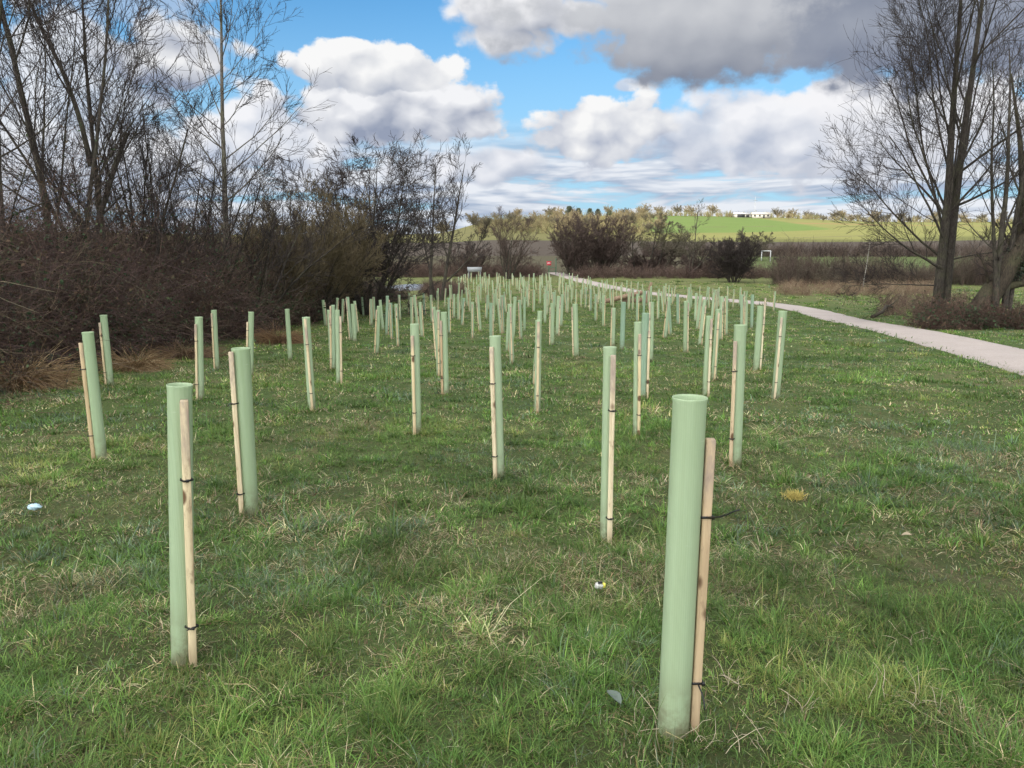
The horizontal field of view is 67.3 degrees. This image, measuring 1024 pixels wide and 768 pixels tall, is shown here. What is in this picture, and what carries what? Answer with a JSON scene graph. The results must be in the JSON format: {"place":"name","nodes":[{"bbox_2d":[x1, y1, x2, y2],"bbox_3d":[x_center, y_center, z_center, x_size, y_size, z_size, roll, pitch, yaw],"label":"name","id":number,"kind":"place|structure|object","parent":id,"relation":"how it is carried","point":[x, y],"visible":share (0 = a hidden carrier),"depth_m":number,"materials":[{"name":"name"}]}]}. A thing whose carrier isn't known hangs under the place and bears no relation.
{"place":"outdoors","nodes":[
{"label":"outdoors","id":0,"kind":"place"},
{"bbox_2d":[0,215,1023,767],"bbox_3d":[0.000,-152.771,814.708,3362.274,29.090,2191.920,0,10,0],"label":"ground","id":1,"kind":"structure","parent":0,"point":[812,231],"depth_m":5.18,"materials":[{"name":"plant"}]},
{"bbox_2d":[0,338,102,394],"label":"dead grass tuft","id":2,"kind":"object","parent":1,"relation":"on","point":[57,378],"visible":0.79,"depth_m":12.37,"materials":[{"name":"plant"}]},
{"bbox_2d":[0,0,163,276],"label":"bare tree","id":3,"kind":"object","parent":1,"relation":"on","point":[86,147],"visible":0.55,"depth_m":19.90,"materials":[{"name":"brown plant"}]},
{"bbox_2d":[0,0,179,287],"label":"bare tree","id":4,"kind":"object","parent":1,"relation":"on","point":[49,101],"visible":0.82,"depth_m":16.43,"materials":[{"name":"brown plant"}]},
{"bbox_2d":[78,331,107,459],"bbox_3d":[-3.822,0.142,7.018,0.149,1.238,0.103,0,10,0],"label":"tree guard","id":5,"kind":"object","parent":1,"relation":"on","point":[92,389],"visible":0.93,"depth_m":6.98,"materials":[{"name":"green plastic"}]},
{"bbox_2d":[0,0,202,307],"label":"bare tree","id":6,"kind":"object","parent":1,"relation":"on","point":[11,50],"visible":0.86,"depth_m":18.15,"materials":[{"name":"brown plant"}]},
{"bbox_2d":[98,315,113,385],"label":"tree guard","id":7,"kind":"object","parent":1,"relation":"on","point":[105,349],"visible":0.87,"depth_m":12.52,"materials":[{"name":"green plastic"}]},
{"bbox_2d":[0,240,211,371],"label":"bramble canes","id":8,"kind":"object","parent":1,"relation":"on","point":[89,316],"visible":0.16,"depth_m":14.52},
{"bbox_2d":[0,0,252,297],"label":"bare tree","id":9,"kind":"object","parent":1,"relation":"on","point":[97,167],"visible":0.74,"depth_m":21.13,"materials":[{"name":"brown plant"}]},
{"bbox_2d":[36,50,219,277],"bbox_3d":[-11.690,-5.933,23.454,5.766,9.454,6.097,-1,10,-8],"label":"bare tree","id":10,"kind":"object","parent":1,"relation":"on","point":[148,175],"visible":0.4,"depth_m":23.46,"materials":[{"name":"brown plant"}]},
{"bbox_2d":[78,341,183,373],"bbox_3d":[-7.423,-0.577,15.294,1.711,0.658,1.890,2,10,11],"label":"dead grass tuft","id":11,"kind":"object","parent":1,"relation":"on","point":[145,364],"visible":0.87,"depth_m":15.08,"materials":[{"name":"plant"}]},
{"bbox_2d":[0,35,314,421],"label":"bramble thicket","id":12,"kind":"object","parent":1,"relation":"on","point":[78,299],"visible":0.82,"depth_m":17.24,"materials":[{"name":"plant"}]},
{"bbox_2d":[121,336,235,359],"bbox_3d":[-7.780,-0.856,18.098,2.664,0.562,2.534,-3,10,-18],"label":"dead grass tuft","id":13,"kind":"object","parent":1,"relation":"on","point":[186,352],"visible":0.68,"depth_m":17.88,"materials":[{"name":"plant"}]},
{"bbox_2d":[71,113,286,300],"bbox_3d":[-10.727,-5.145,25.095,6.643,7.448,4.524,-4,11,-23],"label":"bare tree","id":14,"kind":"object","parent":1,"relation":"on","point":[268,167],"visible":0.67,"depth_m":25.11,"materials":[{"name":"brown plant"}]},
{"bbox_2d":[166,382,198,666],"bbox_3d":[-1.351,0.611,3.170,0.179,1.239,0.134,4,11,22],"label":"tree guard","id":15,"kind":"object","parent":1,"relation":"on","point":[184,625],"visible":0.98,"depth_m":3.12,"materials":[{"name":"green plastic"}]},
{"bbox_2d":[194,317,203,399],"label":"tree guard","id":16,"kind":"object","parent":1,"relation":"on","point":[199,356],"visible":0.92,"depth_m":10.86,"materials":[{"name":"green plastic"}]},
{"bbox_2d":[3,91,413,340],"bbox_3d":[-13.694,-7.231,42.161,14.692,8.942,45.618,0,10,0],"label":"scrub","id":17,"kind":"object","parent":1,"relation":"on","point":[312,311],"visible":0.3,"depth_m":28.50,"materials":[{"name":"plant"}]},
{"bbox_2d":[211,310,219,368],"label":"tree guard","id":18,"kind":"object","parent":1,"relation":"on","point":[214,328],"visible":0.96,"depth_m":15.27,"materials":[{"name":"green plastic"}]},
{"bbox_2d":[117,0,337,267],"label":"birch tree","id":19,"kind":"object","parent":1,"relation":"on","point":[223,146],"visible":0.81,"depth_m":28.73,"materials":[{"name":"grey plant"}]},
{"bbox_2d":[227,347,258,517],"bbox_3d":[-1.871,0.372,5.286,0.128,1.239,0.215,9,13,42],"label":"tree guard","id":20,"kind":"object","parent":1,"relation":"on","point":[242,401],"visible":0.89,"depth_m":5.25,"materials":[{"name":"green plastic"}]},
{"bbox_2d":[246,312,253,374],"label":"tree guard","id":21,"kind":"object","parent":1,"relation":"on","point":[250,333],"visible":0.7,"depth_m":14.00,"materials":[{"name":"green plastic"}]},
{"bbox_2d":[134,160,378,326],"bbox_3d":[-9.643,-5.216,28.694,9.819,6.681,8.142,6,12,31],"label":"bare tree","id":22,"kind":"object","parent":1,"relation":"on","point":[271,238],"visible":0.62,"depth_m":27.67,"materials":[{"name":"brown plant"}]},
{"bbox_2d":[194,204,341,305],"bbox_3d":[-10.750,-5.207,33.279,6.317,5.541,7.438,0,10,0],"label":"willow bush","id":23,"kind":"object","parent":1,"relation":"on","point":[289,266],"visible":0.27,"depth_m":32.74,"materials":[{"name":"brown plant"}]},
{"bbox_2d":[241,320,318,344],"bbox_3d":[-6.917,-1.604,22.931,2.338,0.844,2.255,0,10,0],"label":"dead grass tuft","id":24,"kind":"object","parent":1,"relation":"on","point":[272,338],"visible":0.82,"depth_m":22.76,"materials":[{"name":"plant"}]},
{"bbox_2d":[285,309,292,359],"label":"tree guard","id":25,"kind":"object","parent":1,"relation":"on","point":[288,332],"visible":0.95,"depth_m":17.29,"materials":[{"name":"green plastic"}]},
{"bbox_2d":[302,317,315,411],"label":"tree guard","id":26,"kind":"object","parent":1,"relation":"on","point":[308,361],"visible":0.94,"depth_m":9.81,"materials":[{"name":"green plastic"}]},
{"bbox_2d":[231,169,395,320],"bbox_3d":[-10.196,-6.460,36.648,9.674,7.232,8.876,0,10,0],"label":"willow bush","id":27,"kind":"object","parent":1,"relation":"on","point":[343,270],"visible":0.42,"depth_m":35.90,"materials":[{"name":"brown plant"}]},
{"bbox_2d":[329,305,335,369],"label":"tree guard","id":28,"kind":"object","parent":1,"relation":"on","point":[332,335],"visible":0.92,"depth_m":15.07,"materials":[{"name":"green plastic"}]},
{"bbox_2d":[335,310,342,383],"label":"tree guard","id":29,"kind":"object","parent":1,"relation":"on","point":[338,333],"visible":0.94,"depth_m":12.82,"materials":[{"name":"green plastic"}]},
{"bbox_2d":[346,297,352,339],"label":"tree guard","id":30,"kind":"object","parent":1,"relation":"on","point":[349,319],"visible":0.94,"depth_m":24.11,"materials":[{"name":"green plastic"}]},
{"bbox_2d":[350,304,356,340],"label":"tree guard","id":31,"kind":"object","parent":1,"relation":"on","point":[353,318],"visible":0.95,"depth_m":23.65,"materials":[{"name":"green plastic"}]},
{"bbox_2d":[259,129,480,316],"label":"bare tree","id":32,"kind":"object","parent":1,"relation":"on","point":[399,234],"visible":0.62,"depth_m":42.22,"materials":[{"name":"brown plant"}]},
{"bbox_2d":[374,306,380,353],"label":"tree guard","id":33,"kind":"object","parent":1,"relation":"on","point":[377,332],"visible":0.93,"depth_m":18.90,"materials":[{"name":"green plastic"}]},
{"bbox_2d":[385,296,389,334],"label":"tree guard","id":34,"kind":"object","parent":1,"relation":"on","point":[387,317],"visible":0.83,"depth_m":26.69,"materials":[{"name":"green plastic"}]},
{"bbox_2d":[389,303,392,338],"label":"tree guard","id":35,"kind":"object","parent":1,"relation":"on","point":[391,320],"visible":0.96,"depth_m":24.60,"materials":[{"name":"green plastic"}]},
{"bbox_2d":[394,304,399,345],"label":"tree guard","id":36,"kind":"object","parent":1,"relation":"on","point":[397,325],"visible":0.91,"depth_m":21.59,"materials":[{"name":"green plastic"}]},
{"bbox_2d":[410,324,420,434],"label":"tree guard","id":37,"kind":"object","parent":1,"relation":"on","point":[415,375],"visible":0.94,"depth_m":8.17,"materials":[{"name":"green plastic"}]},
{"bbox_2d":[413,295,419,329],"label":"tree guard","id":38,"kind":"object","parent":1,"relation":"on","point":[415,309],"visible":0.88,"depth_m":29.81,"materials":[{"name":"green plastic"}]},
{"bbox_2d":[418,302,423,336],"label":"tree guard","id":39,"kind":"object","parent":1,"relation":"on","point":[421,320],"visible":0.91,"depth_m":25.59,"materials":[{"name":"green plastic"}]},
{"bbox_2d":[431,307,435,359],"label":"tree guard","id":40,"kind":"object","parent":1,"relation":"on","point":[433,309],"visible":0.77,"depth_m":17.25,"materials":[{"name":"green plastic"}]},
{"bbox_2d":[436,310,440,375],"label":"tree guard","id":41,"kind":"object","parent":1,"relation":"on","point":[438,366],"visible":0.88,"depth_m":14.01,"materials":[{"name":"green plastic"}]},
{"bbox_2d":[395,131,490,300],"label":"bare tree","id":42,"kind":"object","parent":1,"relation":"on","point":[470,241],"visible":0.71,"depth_m":58.77,"materials":[{"name":"brown plant"}]},
{"bbox_2d":[439,312,448,393],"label":"tree guard","id":43,"kind":"object","parent":1,"relation":"on","point":[443,335],"visible":0.91,"depth_m":11.51,"materials":[{"name":"green plastic"}]},
{"bbox_2d":[416,275,473,296],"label":"scrub","id":44,"kind":"object","parent":1,"relation":"on","point":[448,283],"visible":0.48,"depth_m":68.24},
{"bbox_2d":[373,255,550,277],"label":"undergrowth","id":45,"kind":"object","parent":1,"relation":"on","point":[422,270],"visible":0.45,"depth_m":103.91,"materials":[{"name":"plant"}]},
{"bbox_2d":[438,244,493,276],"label":"bush","id":46,"kind":"object","parent":1,"relation":"on","point":[477,260],"visible":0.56,"depth_m":106.02,"materials":[{"name":"brown plant"}]},
{"bbox_2d":[471,302,473,337],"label":"tree guard","id":47,"kind":"object","parent":1,"relation":"on","point":[472,319],"visible":0.98,"depth_m":25.07,"materials":[{"name":"green plastic"}]},
{"bbox_2d":[476,295,481,330],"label":"tree guard","id":48,"kind":"object","parent":1,"relation":"on","point":[478,313],"visible":0.95,"depth_m":29.14,"materials":[{"name":"green plastic"}]},
{"bbox_2d":[489,303,493,335],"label":"tree guard","id":49,"kind":"object","parent":1,"relation":"on","point":[491,319],"visible":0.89,"depth_m":25.09,"materials":[{"name":"green plastic"}]},
{"bbox_2d":[489,335,503,480],"bbox_3d":[-0.125,0.229,6.388,0.125,1.258,0.159,0,10,0],"label":"tree guard","id":50,"kind":"object","parent":1,"relation":"on","point":[495,383],"visible":0.92,"depth_m":6.36,"materials":[{"name":"green plastic"}]},
{"bbox_2d":[508,304,513,364],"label":"tree guard","id":51,"kind":"object","parent":1,"relation":"on","point":[510,329],"visible":0.91,"depth_m":16.09,"materials":[{"name":"green plastic"}]},
{"bbox_2d":[487,206,539,278],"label":"bush","id":52,"kind":"object","parent":1,"relation":"on","point":[503,241],"visible":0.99,"depth_m":98.38,"materials":[{"name":"brown plant"}]},
{"bbox_2d":[513,297,516,338],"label":"tree guard","id":53,"kind":"object","parent":1,"relation":"on","point":[514,308],"visible":0.84,"depth_m":24.09,"materials":[{"name":"green plastic"}]},
{"bbox_2d":[518,300,522,338],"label":"tree guard","id":54,"kind":"object","parent":1,"relation":"on","point":[520,319],"visible":0.91,"depth_m":24.58,"materials":[{"name":"green plastic"}]},
{"bbox_2d":[534,320,541,413],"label":"tree guard","id":55,"kind":"object","parent":1,"relation":"on","point":[537,385],"visible":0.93,"depth_m":9.72,"materials":[{"name":"green plastic"}]},
{"bbox_2d":[549,303,554,344],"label":"tree guard","id":56,"kind":"object","parent":1,"relation":"on","point":[551,322],"visible":0.97,"depth_m":21.96,"materials":[{"name":"green plastic"}]},
{"bbox_2d":[555,296,559,334],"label":"tree guard","id":57,"kind":"object","parent":1,"relation":"on","point":[557,330],"visible":0.98,"depth_m":26.67,"materials":[{"name":"green plastic"}]},
{"bbox_2d":[470,209,654,234],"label":"wood understorey","id":58,"kind":"object","parent":1,"relation":"on","point":[603,218],"visible":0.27,"depth_m":355.48,"materials":[{"name":"plant"}]},
{"bbox_2d":[571,304,578,356],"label":"tree guard","id":59,"kind":"object","parent":1,"relation":"on","point":[575,338],"visible":0.87,"depth_m":18.05,"materials":[{"name":"green plastic"}]},
{"bbox_2d":[545,216,605,275],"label":"bush","id":60,"kind":"object","parent":1,"relation":"on","point":[577,258],"visible":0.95,"depth_m":105.20,"materials":[{"name":"brown plant"}]},
{"bbox_2d":[548,206,646,273],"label":"bush","id":61,"kind":"object","parent":1,"relation":"on","point":[602,255],"visible":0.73,"depth_m":108.29,"materials":[{"name":"brown plant"}]},
{"bbox_2d":[600,346,616,543],"bbox_3d":[0.604,0.409,4.748,0.081,1.280,0.126,-5,11,-28],"label":"tree guard","id":62,"kind":"object","parent":1,"relation":"on","point":[608,429],"visible":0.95,"depth_m":4.71,"materials":[{"name":"green plastic"}]},
{"bbox_2d":[610,308,615,345],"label":"tree guard","id":63,"kind":"object","parent":1,"relation":"on","point":[612,334],"visible":0.92,"depth_m":21.58,"materials":[{"name":"green plastic"}]},
{"bbox_2d":[607,690,621,703],"bbox_3d":[0.376,1.150,2.834,0.048,0.019,0.075,3,17,-38],"label":"fallen leaf","id":64,"kind":"object","parent":1,"relation":"on","point":[617,697],"visible":1,"depth_m":2.83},
{"bbox_2d":[620,302,625,348],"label":"tree guard","id":65,"kind":"object","parent":1,"relation":"on","point":[622,325],"visible":0.93,"depth_m":20.50,"materials":[{"name":"green plastic"}]},
{"bbox_2d":[605,291,642,302],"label":"fallen log","id":66,"kind":"object","parent":1,"relation":"on","point":[624,296],"visible":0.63,"depth_m":56.78,"materials":[{"name":"brown wood"}]},
{"bbox_2d":[633,322,641,435],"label":"tree guard","id":67,"kind":"object","parent":1,"relation":"on","point":[637,376],"visible":0.94,"depth_m":8.24,"materials":[{"name":"green plastic"}]},
{"bbox_2d":[641,313,650,397],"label":"tree guard","id":68,"kind":"object","parent":1,"relation":"on","point":[645,348],"visible":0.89,"depth_m":11.09,"materials":[{"name":"green plastic"}]},
{"bbox_2d":[616,249,679,271],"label":"bush","id":69,"kind":"object","parent":1,"relation":"on","point":[636,260],"visible":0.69,"depth_m":115.83,"materials":[{"name":"brown plant"}]},
{"bbox_2d":[649,302,653,359],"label":"tree guard","id":70,"kind":"object","parent":1,"relation":"on","point":[651,316],"visible":0.67,"depth_m":17.00,"materials":[{"name":"green plastic"}]},
{"bbox_2d":[620,211,707,269],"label":"bush","id":71,"kind":"object","parent":1,"relation":"on","point":[678,246],"visible":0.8,"depth_m":113.86,"materials":[{"name":"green plant"}]},
{"bbox_2d":[662,298,670,337],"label":"tree guard","id":72,"kind":"object","parent":1,"relation":"on","point":[666,321],"visible":0.93,"depth_m":25.06,"materials":[{"name":"green plastic"}]},
{"bbox_2d":[568,257,776,278],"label":"bramble bank","id":73,"kind":"structure","parent":1,"relation":"on","point":[597,272],"depth_m":101.08,"materials":[{"name":"plant"}]},
{"bbox_2d":[676,294,679,323],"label":"tree guard","id":74,"kind":"object","parent":1,"relation":"on","point":[678,308],"visible":0.96,"depth_m":34.78,"materials":[{"name":"green plastic"}]},
{"bbox_2d":[683,301,688,351],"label":"tree guard","id":75,"kind":"object","parent":1,"relation":"on","point":[686,328],"visible":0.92,"depth_m":19.50,"materials":[{"name":"green plastic"}]},
{"bbox_2d":[657,394,739,740],"bbox_3d":[0.646,0.676,2.614,0.267,1.274,0.127,7,12,33],"label":"tree guard","id":76,"kind":"object","parent":1,"relation":"on","point":[690,516],"visible":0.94,"depth_m":2.60,"materials":[{"name":"green plastic"}]},
{"bbox_2d":[695,295,702,328],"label":"tree guard","id":77,"kind":"object","parent":1,"relation":"on","point":[699,311],"visible":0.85,"depth_m":30.56,"materials":[{"name":"green plastic"}]},
{"bbox_2d":[674,199,725,275],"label":"bare tree","id":78,"kind":"object","parent":1,"relation":"on","point":[695,226],"visible":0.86,"depth_m":102.46,"materials":[{"name":"brown plant"}]},
{"bbox_2d":[679,249,723,275],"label":"bush","id":79,"kind":"object","parent":1,"relation":"on","point":[685,258],"visible":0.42,"depth_m":103.90,"materials":[{"name":"brown plant"}]},
{"bbox_2d":[698,300,706,344],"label":"tree guard","id":80,"kind":"object","parent":1,"relation":"on","point":[701,329],"visible":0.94,"depth_m":21.98,"materials":[{"name":"green plastic"}]},
{"bbox_2d":[702,316,712,396],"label":"tree guard","id":81,"kind":"object","parent":1,"relation":"on","point":[707,355],"visible":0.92,"depth_m":11.21,"materials":[{"name":"green plastic"}]},
{"bbox_2d":[711,309,720,378],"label":"tree guard","id":82,"kind":"object","parent":1,"relation":"on","point":[715,343],"visible":0.91,"depth_m":13.36,"materials":[{"name":"green plastic"}]},
{"bbox_2d":[719,297,723,339],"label":"tree guard","id":83,"kind":"object","parent":1,"relation":"on","point":[721,305],"visible":0.86,"depth_m":24.08,"materials":[{"name":"green plastic"}]},
{"bbox_2d":[724,296,727,334],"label":"tree guard","id":84,"kind":"object","parent":1,"relation":"on","point":[726,318],"visible":0.93,"depth_m":26.67,"materials":[{"name":"green plastic"}]},
{"bbox_2d":[703,232,762,282],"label":"bush","id":85,"kind":"object","parent":1,"relation":"on","point":[732,263],"visible":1,"depth_m":90.14,"materials":[{"name":"brown plant"}]},
{"bbox_2d":[728,324,746,466],"bbox_3d":[1.975,0.130,6.807,0.175,1.308,0.128,-6,12,-33],"label":"tree guard","id":86,"kind":"object","parent":1,"relation":"on","point":[737,395],"visible":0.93,"depth_m":6.77,"materials":[{"name":"green plastic"}]},
{"bbox_2d":[740,295,743,323],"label":"tree guard","id":87,"kind":"object","parent":1,"relation":"on","point":[741,309],"visible":0.84,"depth_m":31.32,"materials":[{"name":"green plastic"}]},
{"bbox_2d":[522,549,973,753],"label":"dry stalks","id":88,"kind":"object","parent":1,"relation":"on","point":[786,699],"visible":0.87,"depth_m":2.88,"materials":[{"name":"beige plant"}]},
{"bbox_2d":[750,295,753,327],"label":"tree guard","id":89,"kind":"object","parent":1,"relation":"on","point":[751,311],"visible":0.93,"depth_m":31.33,"materials":[{"name":"green plastic"}]},
{"bbox_2d":[737,227,775,259],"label":"bare tree","id":90,"kind":"object","parent":1,"relation":"on","point":[760,241],"visible":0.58,"depth_m":146.96,"materials":[{"name":"brown plant"}]},
{"bbox_2d":[753,298,765,370],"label":"tree guard","id":91,"kind":"object","parent":1,"relation":"on","point":[759,337],"visible":0.88,"depth_m":14.88,"materials":[{"name":"green plastic"}]},
{"bbox_2d":[751,212,769,217],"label":"farmhouse","id":92,"kind":"object","parent":1,"relation":"on","point":[760,214],"visible":0.95,"depth_m":482.43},
{"bbox_2d":[771,311,786,398],"bbox_3d":[3.855,-0.390,11.123,0.181,1.333,0.133,-7,12,-35],"label":"tree guard","id":93,"kind":"object","parent":1,"relation":"on","point":[779,349],"visible":0.97,"depth_m":11.07,"materials":[{"name":"green plastic"}]},
{"bbox_2d":[780,487,807,500],"bbox_3d":[2.103,0.821,5.715,0.220,0.070,0.196,0,10,0],"label":"dry grass tuft","id":94,"kind":"object","parent":1,"relation":"on","point":[796,496],"visible":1,"depth_m":5.71,"materials":[{"name":"yellow plant"}]},
{"bbox_2d":[640,235,1005,256],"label":"hedge","id":95,"kind":"object","parent":1,"relation":"on","point":[922,252],"visible":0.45,"depth_m":159.37,"materials":[{"name":"plant"}]},
{"bbox_2d":[646,209,1012,222],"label":"hilltop hedge","id":96,"kind":"object","parent":1,"relation":"on","point":[730,214],"visible":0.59,"depth_m":495.78,"materials":[{"name":"plant"}]},
{"bbox_2d":[770,273,934,295],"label":"dead bracken","id":97,"kind":"object","parent":1,"relation":"on","point":[794,288],"visible":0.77,"depth_m":70.65,"materials":[{"name":"plant"}]},
{"bbox_2d":[745,231,1023,285],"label":"hedgerow","id":98,"kind":"object","parent":1,"relation":"on","point":[963,274],"visible":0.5,"depth_m":84.95,"materials":[{"name":"plant"}]},
{"bbox_2d":[809,0,1023,318],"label":"alder tree","id":99,"kind":"object","parent":1,"relation":"on","point":[945,253],"visible":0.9,"depth_m":35.50,"materials":[{"name":"brown plant"}]},
{"bbox_2d":[869,283,976,315],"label":"brown undergrowth","id":100,"kind":"object","parent":1,"relation":"on","point":[904,301],"visible":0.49,"depth_m":52.29,"materials":[{"name":"plant"}]},
{"bbox_2d":[893,284,1023,330],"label":"bramble heap","id":101,"kind":"object","parent":1,"relation":"on","point":[936,316],"visible":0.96,"depth_m":30.67,"materials":[{"name":"plant"}]},
{"bbox_2d":[895,0,1023,312],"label":"bare tree","id":102,"kind":"object","parent":1,"relation":"on","point":[1002,226],"visible":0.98,"depth_m":31.88,"materials":[{"name":"brown plant"}]},
{"bbox_2d":[971,60,1023,310],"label":"leaning tree","id":103,"kind":"object","parent":1,"relation":"on","point":[1012,263],"visible":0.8,"depth_m":32.77,"materials":[{"name":"brown plant"}]},
{"bbox_2d":[0,0,1023,234],"label":"sky","id":104,"kind":"structure","parent":0,"point":[582,104],"materials":[{"name":"blue"}]},
{"bbox_2d":[550,272,1023,374],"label":"path","id":105,"kind":"structure","parent":0,"point":[994,354],"depth_m":24.42,"materials":[{"name":"concrete"}]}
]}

